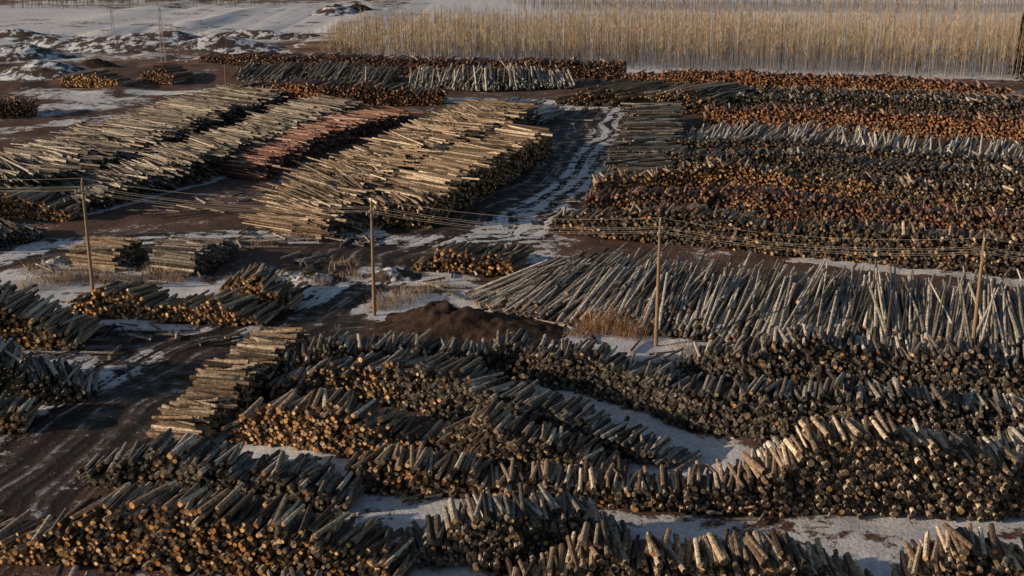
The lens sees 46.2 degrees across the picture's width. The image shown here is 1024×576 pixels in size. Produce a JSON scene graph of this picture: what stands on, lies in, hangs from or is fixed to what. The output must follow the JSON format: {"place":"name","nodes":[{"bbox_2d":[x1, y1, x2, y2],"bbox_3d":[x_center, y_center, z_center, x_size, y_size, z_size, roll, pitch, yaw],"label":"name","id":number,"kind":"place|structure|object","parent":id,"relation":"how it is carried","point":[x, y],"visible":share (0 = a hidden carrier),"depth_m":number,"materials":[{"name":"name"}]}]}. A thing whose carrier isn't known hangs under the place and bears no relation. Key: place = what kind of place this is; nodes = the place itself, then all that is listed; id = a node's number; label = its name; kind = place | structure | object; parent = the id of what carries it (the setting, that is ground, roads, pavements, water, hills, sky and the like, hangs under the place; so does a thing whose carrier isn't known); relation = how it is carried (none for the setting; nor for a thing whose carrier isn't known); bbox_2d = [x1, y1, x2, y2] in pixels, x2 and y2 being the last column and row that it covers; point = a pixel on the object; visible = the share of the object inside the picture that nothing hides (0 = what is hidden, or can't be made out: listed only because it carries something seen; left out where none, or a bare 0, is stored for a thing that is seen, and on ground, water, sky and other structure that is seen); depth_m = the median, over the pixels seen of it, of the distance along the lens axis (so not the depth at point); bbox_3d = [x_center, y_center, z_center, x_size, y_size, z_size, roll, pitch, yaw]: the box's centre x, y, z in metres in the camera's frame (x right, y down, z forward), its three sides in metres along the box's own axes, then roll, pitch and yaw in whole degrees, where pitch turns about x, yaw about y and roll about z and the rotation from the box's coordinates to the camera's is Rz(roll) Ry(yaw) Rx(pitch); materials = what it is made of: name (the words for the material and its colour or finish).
{"place":"outdoors","nodes":[
{"label":"outdoors","id":0,"kind":"place"},
{"bbox_2d":[0,0,1023,575],"bbox_3d":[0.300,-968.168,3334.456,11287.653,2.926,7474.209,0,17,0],"label":"ground","id":1,"kind":"structure","parent":0,"point":[50,452],"depth_m":124.79,"materials":[{"name":"soil"}]},
{"bbox_2d":[0,95,39,117],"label":"log pile","id":2,"kind":"object","parent":1,"relation":"on","point":[15,107],"visible":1,"depth_m":212.15,"materials":[{"name":"brown wood"}]},
{"bbox_2d":[0,391,41,434],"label":"log pile","id":3,"kind":"object","parent":1,"relation":"on","point":[15,418],"visible":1,"depth_m":79.98,"materials":[{"name":"brown wood"}]},
{"bbox_2d":[0,217,45,245],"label":"log pile","id":4,"kind":"object","parent":1,"relation":"on","point":[12,233],"visible":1,"depth_m":127.51,"materials":[{"name":"grey wood"}]},
{"bbox_2d":[0,28,74,42],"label":"dirt mound","id":5,"kind":"object","parent":1,"relation":"on","point":[19,35],"visible":0.48,"depth_m":354.21,"materials":[{"name":"snow"}]},
{"bbox_2d":[0,43,82,61],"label":"dirt mound","id":6,"kind":"object","parent":1,"relation":"on","point":[18,52],"visible":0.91,"depth_m":305.04,"materials":[{"name":"snow"}]},
{"bbox_2d":[0,59,88,80],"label":"dirt mound","id":7,"kind":"object","parent":1,"relation":"on","point":[43,70],"visible":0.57,"depth_m":264.96,"materials":[{"name":"snow"}]},
{"bbox_2d":[0,185,90,221],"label":"log pile","id":8,"kind":"object","parent":1,"relation":"on","point":[44,205],"visible":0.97,"depth_m":138.06,"materials":[{"name":"brown wood"}]},
{"bbox_2d":[0,337,98,405],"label":"log pile","id":9,"kind":"object","parent":1,"relation":"on","point":[30,377],"visible":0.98,"depth_m":84.61,"materials":[{"name":"grey wood"}]},
{"bbox_2d":[0,279,104,350],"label":"log pile","id":10,"kind":"object","parent":1,"relation":"on","point":[30,319],"visible":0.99,"depth_m":95.87,"materials":[{"name":"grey wood"}]},
{"bbox_2d":[20,259,88,288],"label":"dry bush","id":11,"kind":"object","parent":1,"relation":"on","point":[56,278],"visible":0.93,"depth_m":112.84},
{"bbox_2d":[23,259,85,280],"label":"scattered logs","id":12,"kind":"object","parent":1,"relation":"on","point":[43,268],"visible":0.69,"depth_m":116.81,"materials":[{"name":"brown wood"}]},
{"bbox_2d":[40,256,70,265],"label":"dirt mound","id":13,"kind":"object","parent":1,"relation":"on","point":[52,261],"visible":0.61,"depth_m":118.80,"materials":[{"name":"snow"}]},
{"bbox_2d":[30,36,93,51],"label":"dirt mound","id":14,"kind":"object","parent":1,"relation":"on","point":[57,43],"visible":0.3,"depth_m":329.13,"materials":[{"name":"snow"}]},
{"bbox_2d":[36,347,92,367],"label":"scattered logs","id":15,"kind":"object","parent":1,"relation":"on","point":[51,355],"visible":0.43,"depth_m":93.37,"materials":[{"name":"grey wood"}]},
{"bbox_2d":[47,261,104,282],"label":"dry bush","id":16,"kind":"object","parent":1,"relation":"on","point":[78,272],"visible":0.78,"depth_m":114.17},
{"bbox_2d":[74,178,94,290],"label":"utility pole","id":17,"kind":"object","parent":1,"relation":"on","point":[88,243],"visible":0.93,"depth_m":109.30,"materials":[{"name":"brown wood"}]},
{"bbox_2d":[0,178,1023,259],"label":"power line wires","id":18,"kind":"object","parent":17,"relation":"attached to","point":[508,224],"visible":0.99,"depth_m":97.55,"materials":[{"name":"silver metal"}]},
{"bbox_2d":[59,69,136,87],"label":"log pile","id":19,"kind":"object","parent":1,"relation":"on","point":[103,78],"visible":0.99,"depth_m":251.77,"materials":[{"name":"brown wood"}]},
{"bbox_2d":[78,58,122,68],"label":"dirt mound","id":20,"kind":"object","parent":1,"relation":"on","point":[94,63],"visible":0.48,"depth_m":284.11,"materials":[{"name":"soil"}]},
{"bbox_2d":[67,265,133,282],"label":"scattered logs","id":21,"kind":"object","parent":1,"relation":"on","point":[113,272],"visible":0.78,"depth_m":116.09,"materials":[{"name":"brown wood"}]},
{"bbox_2d":[82,269,125,285],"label":"dry bush","id":22,"kind":"object","parent":1,"relation":"on","point":[102,278],"visible":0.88,"depth_m":113.23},
{"bbox_2d":[65,235,146,269],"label":"log pile","id":23,"kind":"object","parent":1,"relation":"on","point":[106,252],"visible":0.96,"depth_m":118.18,"materials":[{"name":"brown wood"}]},
{"bbox_2d":[77,322,173,358],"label":"scattered logs","id":24,"kind":"object","parent":1,"relation":"on","point":[123,333],"visible":0.94,"depth_m":97.96,"materials":[{"name":"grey wood"}]},
{"bbox_2d":[68,30,200,53],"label":"dirt mound","id":25,"kind":"object","parent":1,"relation":"on","point":[136,43],"visible":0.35,"depth_m":325.56,"materials":[{"name":"snow"}]},
{"bbox_2d":[0,82,288,195],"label":"log pile","id":26,"kind":"object","parent":1,"relation":"on","point":[75,152],"visible":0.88,"depth_m":177.47,"materials":[{"name":"brown wood"}]},
{"bbox_2d":[0,0,296,8],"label":"bare birch grove","id":27,"kind":"object","parent":1,"relation":"on","point":[60,1],"visible":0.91,"depth_m":505.32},
{"bbox_2d":[131,257,177,280],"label":"dry bush","id":28,"kind":"object","parent":1,"relation":"on","point":[150,272],"visible":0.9,"depth_m":114.71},
{"bbox_2d":[148,7,171,62],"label":"lattice mast","id":29,"kind":"object","parent":1,"relation":"on","point":[160,39],"visible":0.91,"depth_m":285.38,"materials":[{"name":"silver metal"}]},
{"bbox_2d":[140,66,191,84],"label":"log pile","id":30,"kind":"object","parent":1,"relation":"on","point":[171,75],"visible":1,"depth_m":257.38,"materials":[{"name":"brown wood"}]},
{"bbox_2d":[12,563,321,575],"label":"log pile","id":31,"kind":"object","parent":1,"relation":"on","point":[74,570],"visible":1,"depth_m":57.34,"materials":[{"name":"brown wood"}]},
{"bbox_2d":[134,259,203,280],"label":"scattered logs","id":32,"kind":"object","parent":1,"relation":"on","point":[191,273],"visible":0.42,"depth_m":115.42,"materials":[{"name":"brown wood"}]},
{"bbox_2d":[151,266,190,284],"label":"dry bush","id":33,"kind":"object","parent":1,"relation":"on","point":[172,276],"visible":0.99,"depth_m":113.68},
{"bbox_2d":[66,280,285,325],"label":"log pile","id":34,"kind":"object","parent":1,"relation":"on","point":[135,299],"visible":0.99,"depth_m":102.52,"materials":[{"name":"brown wood"}]},
{"bbox_2d":[126,197,228,218],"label":"scattered logs","id":35,"kind":"object","parent":1,"relation":"on","point":[197,210],"visible":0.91,"depth_m":140.99,"materials":[{"name":"brown wood"}]},
{"bbox_2d":[148,237,239,274],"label":"log pile","id":36,"kind":"object","parent":1,"relation":"on","point":[190,255],"visible":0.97,"depth_m":116.98,"materials":[{"name":"brown wood"}]},
{"bbox_2d":[155,323,246,347],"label":"scattered logs","id":37,"kind":"object","parent":1,"relation":"on","point":[176,334],"visible":0.95,"depth_m":97.59,"materials":[{"name":"brown wood"}]},
{"bbox_2d":[42,95,370,215],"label":"log pile","id":38,"kind":"object","parent":1,"relation":"on","point":[194,161],"visible":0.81,"depth_m":159.72,"materials":[{"name":"brown wood"}]},
{"bbox_2d":[0,480,420,575],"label":"log pile","id":39,"kind":"object","parent":1,"relation":"on","point":[164,528],"visible":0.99,"depth_m":62.03,"materials":[{"name":"brown wood"}]},
{"bbox_2d":[76,428,366,512],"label":"log pile","id":40,"kind":"object","parent":1,"relation":"on","point":[187,461],"visible":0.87,"depth_m":70.41,"materials":[{"name":"grey wood"}]},
{"bbox_2d":[146,326,312,441],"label":"log pile","id":41,"kind":"object","parent":1,"relation":"on","point":[220,392],"visible":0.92,"depth_m":81.62,"materials":[{"name":"brown wood"}]},
{"bbox_2d":[172,35,287,52],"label":"dirt mound","id":42,"kind":"object","parent":1,"relation":"on","point":[222,44],"visible":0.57,"depth_m":324.73,"materials":[{"name":"snow"}]},
{"bbox_2d":[183,50,301,62],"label":"dirt mound","id":43,"kind":"object","parent":1,"relation":"on","point":[247,51],"visible":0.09,"depth_m":296.57,"materials":[{"name":"soil"}]},
{"bbox_2d":[201,226,287,249],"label":"scattered logs","id":44,"kind":"object","parent":1,"relation":"on","point":[245,235],"visible":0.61,"depth_m":129.45,"materials":[{"name":"brown wood"}]},
{"bbox_2d":[200,30,323,39],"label":"dirt mound","id":45,"kind":"object","parent":1,"relation":"on","point":[264,35],"visible":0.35,"depth_m":359.87,"materials":[{"name":"snow"}]},
{"bbox_2d":[219,262,311,310],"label":"log pile","id":46,"kind":"object","parent":1,"relation":"on","point":[261,282],"visible":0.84,"depth_m":105.68,"materials":[{"name":"brown wood"}]},
{"bbox_2d":[267,251,335,273],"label":"scattered logs","id":47,"kind":"object","parent":1,"relation":"on","point":[316,253],"visible":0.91,"depth_m":119.84,"materials":[{"name":"brown wood"}]},
{"bbox_2d":[289,272,337,287],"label":"dirt mound","id":48,"kind":"object","parent":1,"relation":"on","point":[302,277],"visible":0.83,"depth_m":112.99,"materials":[{"name":"snow"}]},
{"bbox_2d":[213,105,422,180],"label":"log pile","id":49,"kind":"object","parent":1,"relation":"on","point":[260,161],"visible":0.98,"depth_m":177.78,"materials":[{"name":"brown wood"}]},
{"bbox_2d":[231,58,407,84],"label":"log pile","id":50,"kind":"object","parent":1,"relation":"on","point":[339,72],"visible":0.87,"depth_m":259.34,"materials":[{"name":"grey wood"}]},
{"bbox_2d":[305,4,357,15],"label":"dirt mound","id":51,"kind":"object","parent":1,"relation":"on","point":[335,10],"visible":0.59,"depth_m":457.33,"materials":[{"name":"snow"}]},
{"bbox_2d":[234,78,448,105],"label":"log pile","id":52,"kind":"object","parent":1,"relation":"on","point":[392,93],"visible":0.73,"depth_m":226.32,"materials":[{"name":"brown wood"}]},
{"bbox_2d":[318,231,377,247],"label":"scattered logs","id":53,"kind":"object","parent":1,"relation":"on","point":[363,236],"visible":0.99,"depth_m":127.86,"materials":[{"name":"brown wood"}]},
{"bbox_2d":[366,198,376,315],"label":"utility pole","id":54,"kind":"object","parent":1,"relation":"on","point":[373,264],"visible":0.92,"depth_m":102.22,"materials":[{"name":"brown wood"}]},
{"bbox_2d":[238,99,538,238],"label":"log pile","id":55,"kind":"object","parent":1,"relation":"on","point":[314,225],"visible":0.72,"depth_m":151.95,"materials":[{"name":"brown wood"}]},
{"bbox_2d":[360,283,417,310],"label":"dry bush","id":56,"kind":"object","parent":1,"relation":"on","point":[387,298],"visible":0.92,"depth_m":106.85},
{"bbox_2d":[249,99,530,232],"bbox_3d":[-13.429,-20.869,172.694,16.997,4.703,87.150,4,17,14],"label":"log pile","id":57,"kind":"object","parent":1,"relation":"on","point":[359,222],"visible":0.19,"depth_m":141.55,"materials":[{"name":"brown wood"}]},
{"bbox_2d":[363,267,421,282],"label":"dirt mound","id":58,"kind":"object","parent":1,"relation":"on","point":[389,274],"visible":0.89,"depth_m":114.11,"materials":[{"name":"soil"}]},
{"bbox_2d":[364,189,435,228],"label":"log pile","id":59,"kind":"object","parent":1,"relation":"on","point":[380,220],"visible":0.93,"depth_m":134.04,"materials":[{"name":"brown wood"}]},
{"bbox_2d":[197,51,627,78],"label":"log pile","id":60,"kind":"object","parent":1,"relation":"on","point":[576,68],"visible":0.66,"depth_m":273.00,"materials":[{"name":"brown wood"}]},
{"bbox_2d":[390,279,440,298],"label":"dry bush","id":61,"kind":"object","parent":1,"relation":"on","point":[417,289],"visible":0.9,"depth_m":109.26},
{"bbox_2d":[379,301,459,333],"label":"dirt mound","id":62,"kind":"object","parent":1,"relation":"on","point":[421,318],"visible":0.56,"depth_m":100.09,"materials":[{"name":"soil"}]},
{"bbox_2d":[220,387,630,475],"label":"log pile","id":63,"kind":"object","parent":1,"relation":"on","point":[344,425],"visible":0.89,"depth_m":75.50,"materials":[{"name":"brown wood"}]},
{"bbox_2d":[401,481,456,502],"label":"scattered logs","id":64,"kind":"object","parent":1,"relation":"on","point":[416,497],"visible":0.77,"depth_m":70.03,"materials":[{"name":"brown wood"}]},
{"bbox_2d":[401,270,478,298],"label":"scattered logs","id":65,"kind":"object","parent":1,"relation":"on","point":[449,289],"visible":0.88,"depth_m":111.08,"materials":[{"name":"grey wood"}]},
{"bbox_2d":[375,306,531,344],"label":"dirt mound","id":66,"kind":"object","parent":1,"relation":"on","point":[460,323],"visible":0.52,"depth_m":98.55,"materials":[{"name":"soil"}]},
{"bbox_2d":[375,122,554,224],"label":"log pile","id":67,"kind":"object","parent":1,"relation":"on","point":[453,178],"visible":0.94,"depth_m":151.49,"materials":[{"name":"brown wood"}]},
{"bbox_2d":[410,240,534,274],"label":"log pile","id":68,"kind":"object","parent":1,"relation":"on","point":[461,257],"visible":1,"depth_m":116.50,"materials":[{"name":"brown wood"}]},
{"bbox_2d":[265,348,702,471],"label":"log pile","id":69,"kind":"object","parent":1,"relation":"on","point":[453,390],"visible":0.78,"depth_m":80.91,"materials":[{"name":"brown wood"}]},
{"bbox_2d":[408,60,575,91],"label":"log pile","id":70,"kind":"object","parent":1,"relation":"on","point":[520,78],"visible":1,"depth_m":249.59,"materials":[{"name":"grey wood"}]},
{"bbox_2d":[462,96,566,124],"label":"log pile","id":71,"kind":"object","parent":1,"relation":"on","point":[543,113],"visible":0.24,"depth_m":210.29,"materials":[{"name":"grey wood"}]},
{"bbox_2d":[462,317,568,345],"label":"dirt mound","id":72,"kind":"object","parent":1,"relation":"on","point":[537,330],"visible":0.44,"depth_m":97.73,"materials":[{"name":"soil"}]},
{"bbox_2d":[404,482,626,572],"bbox_3d":[0.486,12.574,63.899,12.395,3.406,4.684,-2,17,-8],"label":"log pile","id":73,"kind":"object","parent":1,"relation":"on","point":[486,531],"visible":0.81,"depth_m":62.64,"materials":[{"name":"brown wood"}]},
{"bbox_2d":[528,321,640,352],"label":"scattered logs","id":74,"kind":"object","parent":1,"relation":"on","point":[593,337],"visible":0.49,"depth_m":97.58,"materials":[{"name":"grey wood"}]},
{"bbox_2d":[570,314,607,337],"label":"dry bush","id":75,"kind":"object","parent":1,"relation":"on","point":[582,327],"visible":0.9,"depth_m":98.40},
{"bbox_2d":[572,291,638,337],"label":"dry bush","id":76,"kind":"object","parent":1,"relation":"on","point":[605,324],"visible":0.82,"depth_m":99.11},
{"bbox_2d":[544,77,684,106],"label":"log pile","id":77,"kind":"object","parent":1,"relation":"on","point":[612,93],"visible":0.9,"depth_m":226.56,"materials":[{"name":"brown wood"}]},
{"bbox_2d":[606,302,653,340],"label":"dry bush","id":78,"kind":"object","parent":1,"relation":"on","point":[623,331],"visible":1,"depth_m":97.88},
{"bbox_2d":[590,101,687,192],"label":"log pile","id":79,"kind":"object","parent":1,"relation":"on","point":[652,128],"visible":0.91,"depth_m":174.34,"materials":[{"name":"grey wood"}]},
{"bbox_2d":[268,328,1023,444],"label":"log pile","id":80,"kind":"object","parent":1,"relation":"on","point":[761,408],"visible":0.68,"depth_m":79.86,"materials":[{"name":"brown wood"}]},
{"bbox_2d":[654,218,662,346],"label":"utility pole","id":81,"kind":"object","parent":1,"relation":"on","point":[657,290],"visible":0.98,"depth_m":95.12,"materials":[{"name":"brown wood"}]},
{"bbox_2d":[319,0,1023,78],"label":"bare birch grove","id":82,"kind":"object","parent":1,"relation":"on","point":[749,36],"visible":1,"depth_m":293.95,"materials":[{"name":"plant"}]},
{"bbox_2d":[344,410,1023,521],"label":"log pile","id":83,"kind":"object","parent":1,"relation":"on","point":[891,468],"visible":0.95,"depth_m":68.14,"materials":[{"name":"brown wood"}]},
{"bbox_2d":[506,519,872,575],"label":"log pile","id":84,"kind":"object","parent":1,"relation":"on","point":[601,552],"visible":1,"depth_m":58.47,"materials":[{"name":"brown wood"}]},
{"bbox_2d":[644,343,734,365],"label":"scattered logs","id":85,"kind":"object","parent":1,"relation":"on","point":[663,353],"visible":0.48,"depth_m":93.58,"materials":[{"name":"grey wood"}]},
{"bbox_2d":[640,81,755,114],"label":"log pile","id":86,"kind":"object","parent":1,"relation":"on","point":[697,97],"visible":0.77,"depth_m":218.36,"materials":[{"name":"grey wood"}]},
{"bbox_2d":[465,239,1023,356],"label":"log pile","id":87,"kind":"object","parent":1,"relation":"on","point":[869,306],"visible":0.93,"depth_m":100.32,"materials":[{"name":"grey wood"}]},
{"bbox_2d":[506,0,1023,13],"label":"bare birch grove","id":88,"kind":"object","parent":1,"relation":"on","point":[794,4],"visible":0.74,"depth_m":490.66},
{"bbox_2d":[706,504,827,537],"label":"scattered logs","id":89,"kind":"object","parent":1,"relation":"on","point":[760,519],"visible":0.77,"depth_m":67.53,"materials":[{"name":"brown wood"}]},
{"bbox_2d":[546,202,1023,277],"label":"log pile","id":90,"kind":"object","parent":1,"relation":"on","point":[941,252],"visible":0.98,"depth_m":121.87,"materials":[{"name":"brown wood"}]},
{"bbox_2d":[583,182,1023,238],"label":"log pile","id":91,"kind":"object","parent":1,"relation":"on","point":[770,202],"visible":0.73,"depth_m":134.52,"materials":[{"name":"brown wood"}]},
{"bbox_2d":[592,156,1023,214],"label":"log pile","id":92,"kind":"object","parent":1,"relation":"on","point":[935,194],"visible":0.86,"depth_m":147.57,"materials":[{"name":"brown wood"}]},
{"bbox_2d":[622,67,1011,96],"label":"log pile","id":93,"kind":"object","parent":1,"relation":"on","point":[743,76],"visible":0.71,"depth_m":241.56,"materials":[{"name":"brown wood"}]},
{"bbox_2d":[643,146,1023,193],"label":"log pile","id":94,"kind":"object","parent":1,"relation":"on","point":[798,159],"visible":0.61,"depth_m":157.04,"materials":[{"name":"brown wood"}]},
{"bbox_2d":[669,322,1023,397],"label":"log pile","id":95,"kind":"object","parent":1,"relation":"on","point":[809,353],"visible":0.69,"depth_m":83.52,"materials":[{"name":"brown wood"}]},
{"bbox_2d":[671,133,1023,175],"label":"log pile","id":96,"kind":"object","parent":1,"relation":"on","point":[882,152],"visible":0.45,"depth_m":166.38,"materials":[{"name":"brown wood"}]},
{"bbox_2d":[686,120,1023,165],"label":"log pile","id":97,"kind":"object","parent":1,"relation":"on","point":[796,131],"visible":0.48,"depth_m":177.49,"materials":[{"name":"grey wood"}]},
{"bbox_2d":[701,102,1023,141],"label":"log pile","id":98,"kind":"object","parent":1,"relation":"on","point":[996,126],"visible":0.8,"depth_m":193.39,"materials":[{"name":"brown wood"}]},
{"bbox_2d":[710,92,1023,119],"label":"log pile","id":99,"kind":"object","parent":1,"relation":"on","point":[935,105],"visible":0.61,"depth_m":211.56,"materials":[{"name":"brown wood"}]},
{"bbox_2d":[733,84,1023,108],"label":"log pile","id":100,"kind":"object","parent":1,"relation":"on","point":[804,91],"visible":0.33,"depth_m":221.98,"materials":[{"name":"brown wood"}]},
{"bbox_2d":[749,418,1023,457],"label":"log pile","id":101,"kind":"object","parent":1,"relation":"on","point":[1011,438],"visible":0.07,"depth_m":72.99,"materials":[{"name":"brown wood"}]},
{"bbox_2d":[891,522,1023,575],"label":"log pile","id":102,"kind":"object","parent":1,"relation":"on","point":[961,551],"visible":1,"depth_m":59.09,"materials":[{"name":"brown wood"}]},
{"bbox_2d":[971,237,985,344],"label":"utility pole","id":103,"kind":"object","parent":1,"relation":"on","point":[975,319],"visible":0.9,"depth_m":88.24,"materials":[{"name":"brown wood"}]},
{"bbox_2d":[1007,14,1023,74],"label":"spruce tree","id":104,"kind":"object","parent":1,"relation":"on","point":[1017,49],"visible":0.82,"depth_m":270.47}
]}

